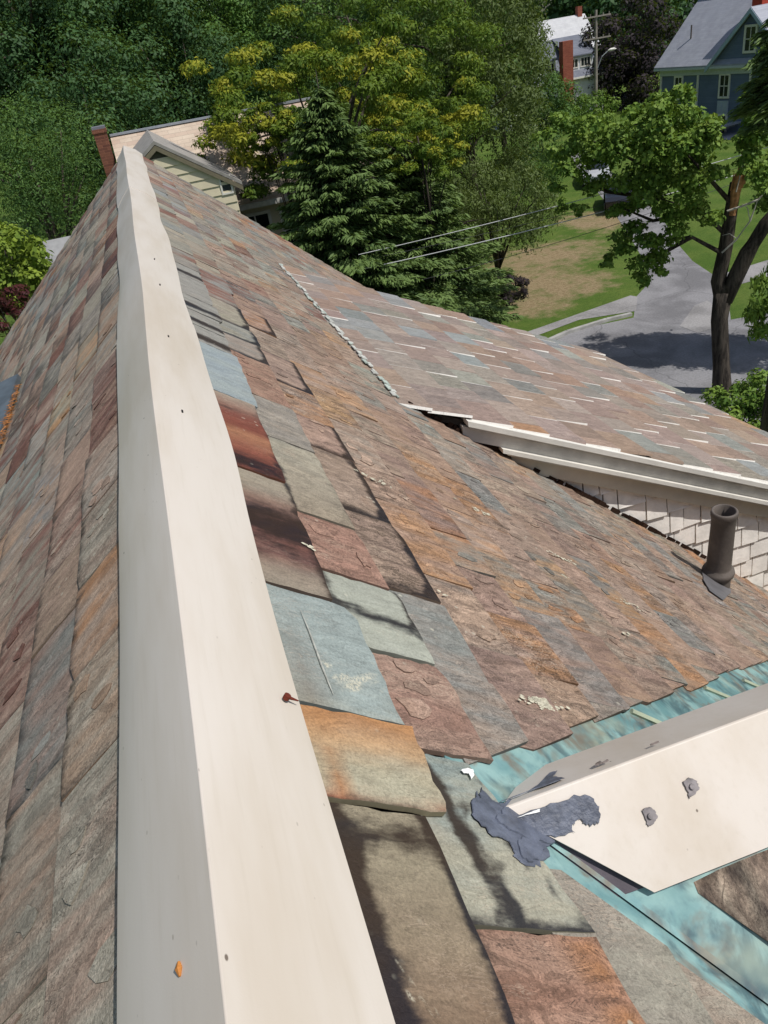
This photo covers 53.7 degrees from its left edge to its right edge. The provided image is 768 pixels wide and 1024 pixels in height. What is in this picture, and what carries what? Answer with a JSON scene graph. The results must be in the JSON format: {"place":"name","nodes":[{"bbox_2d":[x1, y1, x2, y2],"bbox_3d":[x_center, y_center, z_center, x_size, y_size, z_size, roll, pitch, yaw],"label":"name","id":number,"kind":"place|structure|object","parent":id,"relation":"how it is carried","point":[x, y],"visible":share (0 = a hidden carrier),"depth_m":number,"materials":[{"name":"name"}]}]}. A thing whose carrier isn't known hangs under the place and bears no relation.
{"place":"outdoors","nodes":[
{"label":"outdoors","id":0,"kind":"place"},
{"bbox_2d":[7,0,551,108],"label":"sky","id":1,"kind":"structure","parent":0,"point":[550,0],"materials":[{"name":"white"}]},
{"bbox_2d":[0,145,767,1023],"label":"slate roofed house","id":2,"kind":"structure","parent":0,"point":[370,655],"depth_m":1.23,"materials":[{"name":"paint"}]},
{"bbox_2d":[0,56,767,344],"bbox_3d":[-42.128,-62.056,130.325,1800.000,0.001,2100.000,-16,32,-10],"label":"lawn","id":3,"kind":"structure","parent":0,"point":[569,278],"depth_m":37.31,"materials":[{"name":"green plant"}]},
{"bbox_2d":[0,283,33,336],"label":"leafy tree","id":4,"kind":"object","parent":3,"relation":"on","point":[21,293],"visible":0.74,"depth_m":17.55,"materials":[{"name":"red plant"}]},
{"bbox_2d":[0,220,53,328],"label":"leafy tree","id":5,"kind":"object","parent":3,"relation":"on","point":[28,264],"visible":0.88,"depth_m":18.66,"materials":[{"name":"green plant"}]},
{"bbox_2d":[43,236,69,262],"bbox_3d":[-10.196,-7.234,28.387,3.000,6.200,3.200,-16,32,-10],"label":"garden shed","id":6,"kind":"structure","parent":3,"relation":"on","point":[55,246],"depth_m":26.52,"materials":[{"name":"white paint"}]},
{"bbox_2d":[0,0,114,237],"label":"leafy tree","id":7,"kind":"object","parent":3,"relation":"on","point":[40,97],"visible":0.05,"depth_m":47.63,"materials":[{"name":"green plant"}]},
{"bbox_2d":[0,90,122,255],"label":"leafy tree","id":8,"kind":"object","parent":3,"relation":"on","point":[44,218],"visible":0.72,"depth_m":28.17,"materials":[{"name":"green plant"}]},
{"bbox_2d":[0,9,189,239],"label":"leafy tree","id":9,"kind":"object","parent":3,"relation":"on","point":[130,98],"visible":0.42,"depth_m":35.33,"materials":[{"name":"green plant"}]},
{"bbox_2d":[0,0,200,216],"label":"leafy tree","id":10,"kind":"object","parent":3,"relation":"on","point":[17,40],"visible":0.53,"depth_m":39.23,"materials":[{"name":"green plant"}]},
{"bbox_2d":[0,0,210,106],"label":"leafy tree","id":11,"kind":"object","parent":3,"relation":"on","point":[96,35],"depth_m":62.11,"materials":[{"name":"green plant"}]},
{"bbox_2d":[14,0,274,192],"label":"leafy tree","id":12,"kind":"object","parent":3,"relation":"on","point":[237,15],"visible":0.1,"depth_m":44.04,"materials":[{"name":"green plant"}]},
{"bbox_2d":[102,0,276,134],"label":"leafy tree","id":13,"kind":"object","parent":3,"relation":"on","point":[192,100],"visible":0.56,"depth_m":40.61,"materials":[{"name":"green plant"}]},
{"bbox_2d":[101,2,292,101],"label":"leafy tree","id":14,"kind":"object","parent":3,"relation":"on","point":[222,30],"visible":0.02,"depth_m":68.44,"materials":[{"name":"green plant"}]},
{"bbox_2d":[91,94,374,244],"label":"yellow house","id":15,"kind":"structure","parent":3,"relation":"on","point":[168,147],"depth_m":25.66,"materials":[{"name":"paint"}]},
{"bbox_2d":[218,174,233,194],"bbox_3d":[-4.745,-9.822,22.787,0.360,0.520,0.050,-16,32,-10],"label":"window","id":16,"kind":"structure","parent":15,"relation":"in","point":[226,187],"depth_m":22.82,"materials":[{"name":"white paint"}]},
{"bbox_2d":[244,209,274,232],"bbox_3d":[-4.308,-9.519,26.115,1.100,1.500,0.100,-16,32,-10],"label":"window","id":17,"kind":"structure","parent":15,"relation":"in","point":[263,218],"depth_m":25.85,"materials":[{"name":"black glass"}]},
{"bbox_2d":[279,206,311,244],"bbox_3d":[-2.984,-9.904,26.359,1.100,1.500,0.100,-16,32,-10],"label":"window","id":18,"kind":"structure","parent":15,"relation":"in","point":[281,211],"depth_m":26.27,"materials":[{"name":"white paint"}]},
{"bbox_2d":[128,0,368,114],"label":"leafy tree","id":19,"kind":"object","parent":3,"relation":"on","point":[275,58],"visible":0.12,"depth_m":52.88,"materials":[{"name":"green plant"}]},
{"bbox_2d":[240,101,306,246],"bbox_3d":[-2.666,-8.604,25.560,2.322,9.414,2.139,17,41,36],"label":"leafy tree","id":20,"kind":"object","parent":3,"relation":"on","point":[275,140],"visible":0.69,"depth_m":23.23,"materials":[{"name":"green plant"}]},
{"bbox_2d":[207,0,426,101],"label":"leafy tree","id":21,"kind":"object","parent":3,"relation":"on","point":[297,29],"visible":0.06,"depth_m":60.56,"materials":[{"name":"green plant"}]},
{"bbox_2d":[174,3,487,200],"bbox_3d":[-1.209,-11.248,26.995,10.694,11.932,9.826,-16,32,-10],"label":"leafy tree","id":22,"kind":"object","parent":3,"relation":"on","point":[301,61],"visible":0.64,"depth_m":23.98,"materials":[{"name":"green plant"}]},
{"bbox_2d":[266,69,455,310],"bbox_3d":[-1.076,-7.623,22.911,7.034,10.056,6.766,-16,32,-10],"label":"spruce tree","id":23,"kind":"object","parent":3,"relation":"on","point":[342,226],"visible":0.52,"depth_m":21.26,"materials":[{"name":"green plant"}]},
{"bbox_2d":[358,147,767,254],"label":"service wire","id":24,"kind":"object","parent":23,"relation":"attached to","point":[515,216],"visible":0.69,"depth_m":21.26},
{"bbox_2d":[380,160,763,256],"bbox_3d":[5.739,-8.730,21.418,13.281,1.093,0.011,-9,32,1],"label":"service wire","id":25,"kind":"object","parent":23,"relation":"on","point":[514,226],"visible":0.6,"depth_m":21.64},
{"bbox_2d":[225,0,531,147],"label":"leafy tree","id":26,"kind":"object","parent":3,"relation":"on","point":[325,7],"visible":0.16,"depth_m":42.52,"materials":[{"name":"green plant"}]},
{"bbox_2d":[266,0,509,164],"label":"leafy tree","id":27,"kind":"object","parent":3,"relation":"on","point":[478,92],"visible":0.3,"depth_m":30.05,"materials":[{"name":"green plant"}]},
{"bbox_2d":[365,107,470,298],"bbox_3d":[1.464,-7.780,23.766,3.100,8.693,2.724,3,34,19],"label":"leafy tree","id":28,"kind":"object","parent":3,"relation":"on","point":[431,153],"visible":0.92,"depth_m":21.76,"materials":[{"name":"green plant"}]},
{"bbox_2d":[355,128,519,323],"bbox_3d":[0.960,-7.982,24.678,7.248,8.202,7.219,-16,32,-10],"label":"spruce tree","id":29,"kind":"object","parent":3,"relation":"on","point":[445,286],"visible":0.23,"depth_m":23.41,"materials":[{"name":"green plant"}]},
{"bbox_2d":[374,0,562,258],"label":"leafy tree","id":30,"kind":"object","parent":3,"relation":"on","point":[469,157],"visible":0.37,"depth_m":34.76,"materials":[{"name":"green plant"}]},
{"bbox_2d":[391,0,554,86],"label":"leafy tree","id":31,"kind":"object","parent":3,"relation":"on","point":[487,21],"depth_m":70.58,"materials":[{"name":"green plant"}]},
{"bbox_2d":[445,226,524,323],"bbox_3d":[2.663,-7.274,26.432,5.368,5.880,4.887,-30,37,-29],"label":"spruce tree","id":32,"kind":"object","parent":3,"relation":"on","point":[512,308],"visible":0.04,"depth_m":25.92,"materials":[{"name":"green plant"}]},
{"bbox_2d":[431,0,559,182],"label":"leafy tree","id":33,"kind":"object","parent":3,"relation":"on","point":[536,20],"visible":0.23,"depth_m":50.04,"materials":[{"name":"green plant"}]},
{"bbox_2d":[441,154,569,303],"bbox_3d":[4.752,-11.739,31.629,5.746,6.082,6.386,-16,32,-10],"label":"leafy tree","id":34,"kind":"object","parent":3,"relation":"on","point":[489,210],"visible":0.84,"depth_m":30.16,"materials":[{"name":"green plant"}]},
{"bbox_2d":[494,273,532,323],"bbox_3d":[4.469,-7.773,28.663,2.341,2.648,2.403,2,34,19],"label":"purple shrub","id":35,"kind":"object","parent":3,"relation":"on","point":[520,281],"visible":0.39,"depth_m":27.80,"materials":[{"name":"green plant"}]},
{"bbox_2d":[496,131,568,209],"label":"shrub","id":36,"kind":"object","parent":3,"relation":"on","point":[546,174],"visible":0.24,"depth_m":44.82,"materials":[{"name":"green plant"}]},
{"bbox_2d":[505,69,583,156],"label":"shrub","id":37,"kind":"object","parent":3,"relation":"on","point":[557,101],"visible":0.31,"depth_m":59.85,"materials":[{"name":"green plant"}]},
{"bbox_2d":[487,34,604,131],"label":"white house","id":38,"kind":"structure","parent":3,"relation":"on","point":[574,58],"depth_m":79.28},
{"bbox_2d":[515,0,599,20],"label":"leafy tree","id":39,"kind":"object","parent":3,"relation":"on","point":[555,10],"visible":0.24,"depth_m":104.59,"materials":[{"name":"green plant"}]},
{"bbox_2d":[535,88,621,133],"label":"shrub","id":40,"kind":"object","parent":3,"relation":"on","point":[582,101],"visible":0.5,"depth_m":60.95,"materials":[{"name":"green plant"}]},
{"bbox_2d":[549,312,631,339],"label":"kerb","id":41,"kind":"structure","parent":3,"relation":"on","point":[586,326],"depth_m":28.95,"materials":[{"name":"concrete"}]},
{"bbox_2d":[583,10,615,116],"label":"utility pole","id":42,"kind":"object","parent":3,"relation":"on","point":[596,64],"visible":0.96,"depth_m":69.62,"materials":[{"name":"white paint"}]},
{"bbox_2d":[605,92,641,109],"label":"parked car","id":43,"kind":"object","parent":3,"relation":"on","point":[623,96],"visible":0.27,"depth_m":81.94,"materials":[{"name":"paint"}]},
{"bbox_2d":[563,0,688,54],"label":"leafy tree","id":44,"kind":"object","parent":3,"relation":"on","point":[611,6],"visible":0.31,"depth_m":99.15,"materials":[{"name":"green plant"}]},
{"bbox_2d":[579,0,684,111],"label":"leafy tree","id":45,"kind":"object","parent":3,"relation":"on","point":[634,65],"visible":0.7,"depth_m":78.82,"materials":[{"name":"purple plant"}]},
{"bbox_2d":[530,45,767,394],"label":"broken maple","id":46,"kind":"object","parent":3,"relation":"on","point":[668,119],"visible":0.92,"depth_m":19.41,"materials":[{"name":"green plant"}]},
{"bbox_2d":[365,175,732,268],"bbox_3d":[5.765,-8.489,21.326,13.347,1.092,0.025,-10,32,0],"label":"service wire","id":47,"kind":"object","parent":46,"relation":"attached to","point":[501,237],"visible":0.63,"depth_m":21.48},
{"bbox_2d":[630,0,697,39],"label":"leafy tree","id":48,"kind":"object","parent":3,"relation":"on","point":[688,9],"visible":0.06,"depth_m":111.91,"materials":[{"name":"green plant"}]},
{"bbox_2d":[655,3,694,59],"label":"tree","id":49,"kind":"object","parent":3,"relation":"on","point":[680,21],"depth_m":116.89,"materials":[{"name":"green plant"}]},
{"bbox_2d":[654,0,767,139],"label":"blue house","id":50,"kind":"structure","parent":3,"relation":"on","point":[709,53],"depth_m":60.18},
{"bbox_2d":[674,76,683,99],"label":"window","id":51,"kind":"structure","parent":50,"relation":"in","point":[677,79],"depth_m":63.12,"materials":[{"name":"white paint"}]},
{"bbox_2d":[717,114,727,131],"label":"window","id":52,"kind":"structure","parent":50,"relation":"in","point":[725,116],"depth_m":60.34,"materials":[{"name":"grey glass"}]},
{"bbox_2d":[717,74,730,98],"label":"window","id":53,"kind":"structure","parent":50,"relation":"in","point":[724,79],"depth_m":59.31,"materials":[{"name":"white paint"}]},
{"bbox_2d":[699,368,767,428],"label":"shrub","id":54,"kind":"object","parent":3,"relation":"on","point":[749,394],"visible":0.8,"depth_m":19.11,"materials":[{"name":"green plant"}]},
{"bbox_2d":[726,18,767,431],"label":"leafy tree","id":55,"kind":"object","parent":3,"relation":"on","point":[754,98],"visible":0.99,"depth_m":12.35,"materials":[{"name":"green plant"}]},
{"bbox_2d":[742,263,767,342],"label":"leafy tree","id":56,"kind":"object","parent":3,"relation":"on","point":[757,311],"visible":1,"depth_m":11.30,"materials":[{"name":"green plant"}]},
{"bbox_2d":[535,6,600,47],"bbox_3d":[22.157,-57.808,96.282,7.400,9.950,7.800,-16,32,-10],"label":"roof","id":57,"kind":"structure","parent":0,"point":[568,25],"depth_m":93.83,"materials":[{"name":"grey"}]},
{"bbox_2d":[414,178,747,281],"bbox_3d":[6.502,-8.374,21.549,11.936,1.722,0.013,-10,32,0],"label":"service wire","id":58,"kind":"object","parent":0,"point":[547,245],"visible":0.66,"depth_m":21.81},
{"bbox_2d":[528,295,636,334],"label":"pavement","id":59,"kind":"structure","parent":0,"point":[626,304],"depth_m":30.10,"materials":[{"name":"grey concrete"}]},
{"bbox_2d":[571,153,730,323],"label":"driveway","id":60,"kind":"structure","parent":0,"point":[680,291],"depth_m":31.20,"materials":[{"name":"grey asphalt"}]},
{"bbox_2d":[582,159,609,186],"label":"parked car","id":61,"kind":"object","parent":60,"relation":"on","point":[595,172],"visible":0.13,"depth_m":49.93,"materials":[{"name":"silver metal"}]},
{"bbox_2d":[604,181,635,212],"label":"parked car","id":62,"kind":"object","parent":60,"relation":"on","point":[609,198],"visible":0.28,"depth_m":42.92,"materials":[{"name":"paint"}]},
{"bbox_2d":[557,314,767,421],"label":"street","id":63,"kind":"structure","parent":0,"point":[677,356],"depth_m":25.97,"materials":[{"name":"grey asphalt"}]},
{"bbox_2d":[680,301,711,331],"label":"patched asphalt","id":64,"kind":"structure","parent":63,"relation":"on","point":[697,318],"depth_m":28.08,"materials":[{"name":"grey asphalt"}]},
{"bbox_2d":[710,260,767,283],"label":"pavement","id":65,"kind":"structure","parent":0,"point":[755,269],"depth_m":31.64,"materials":[{"name":"grey concrete"}]}
]}

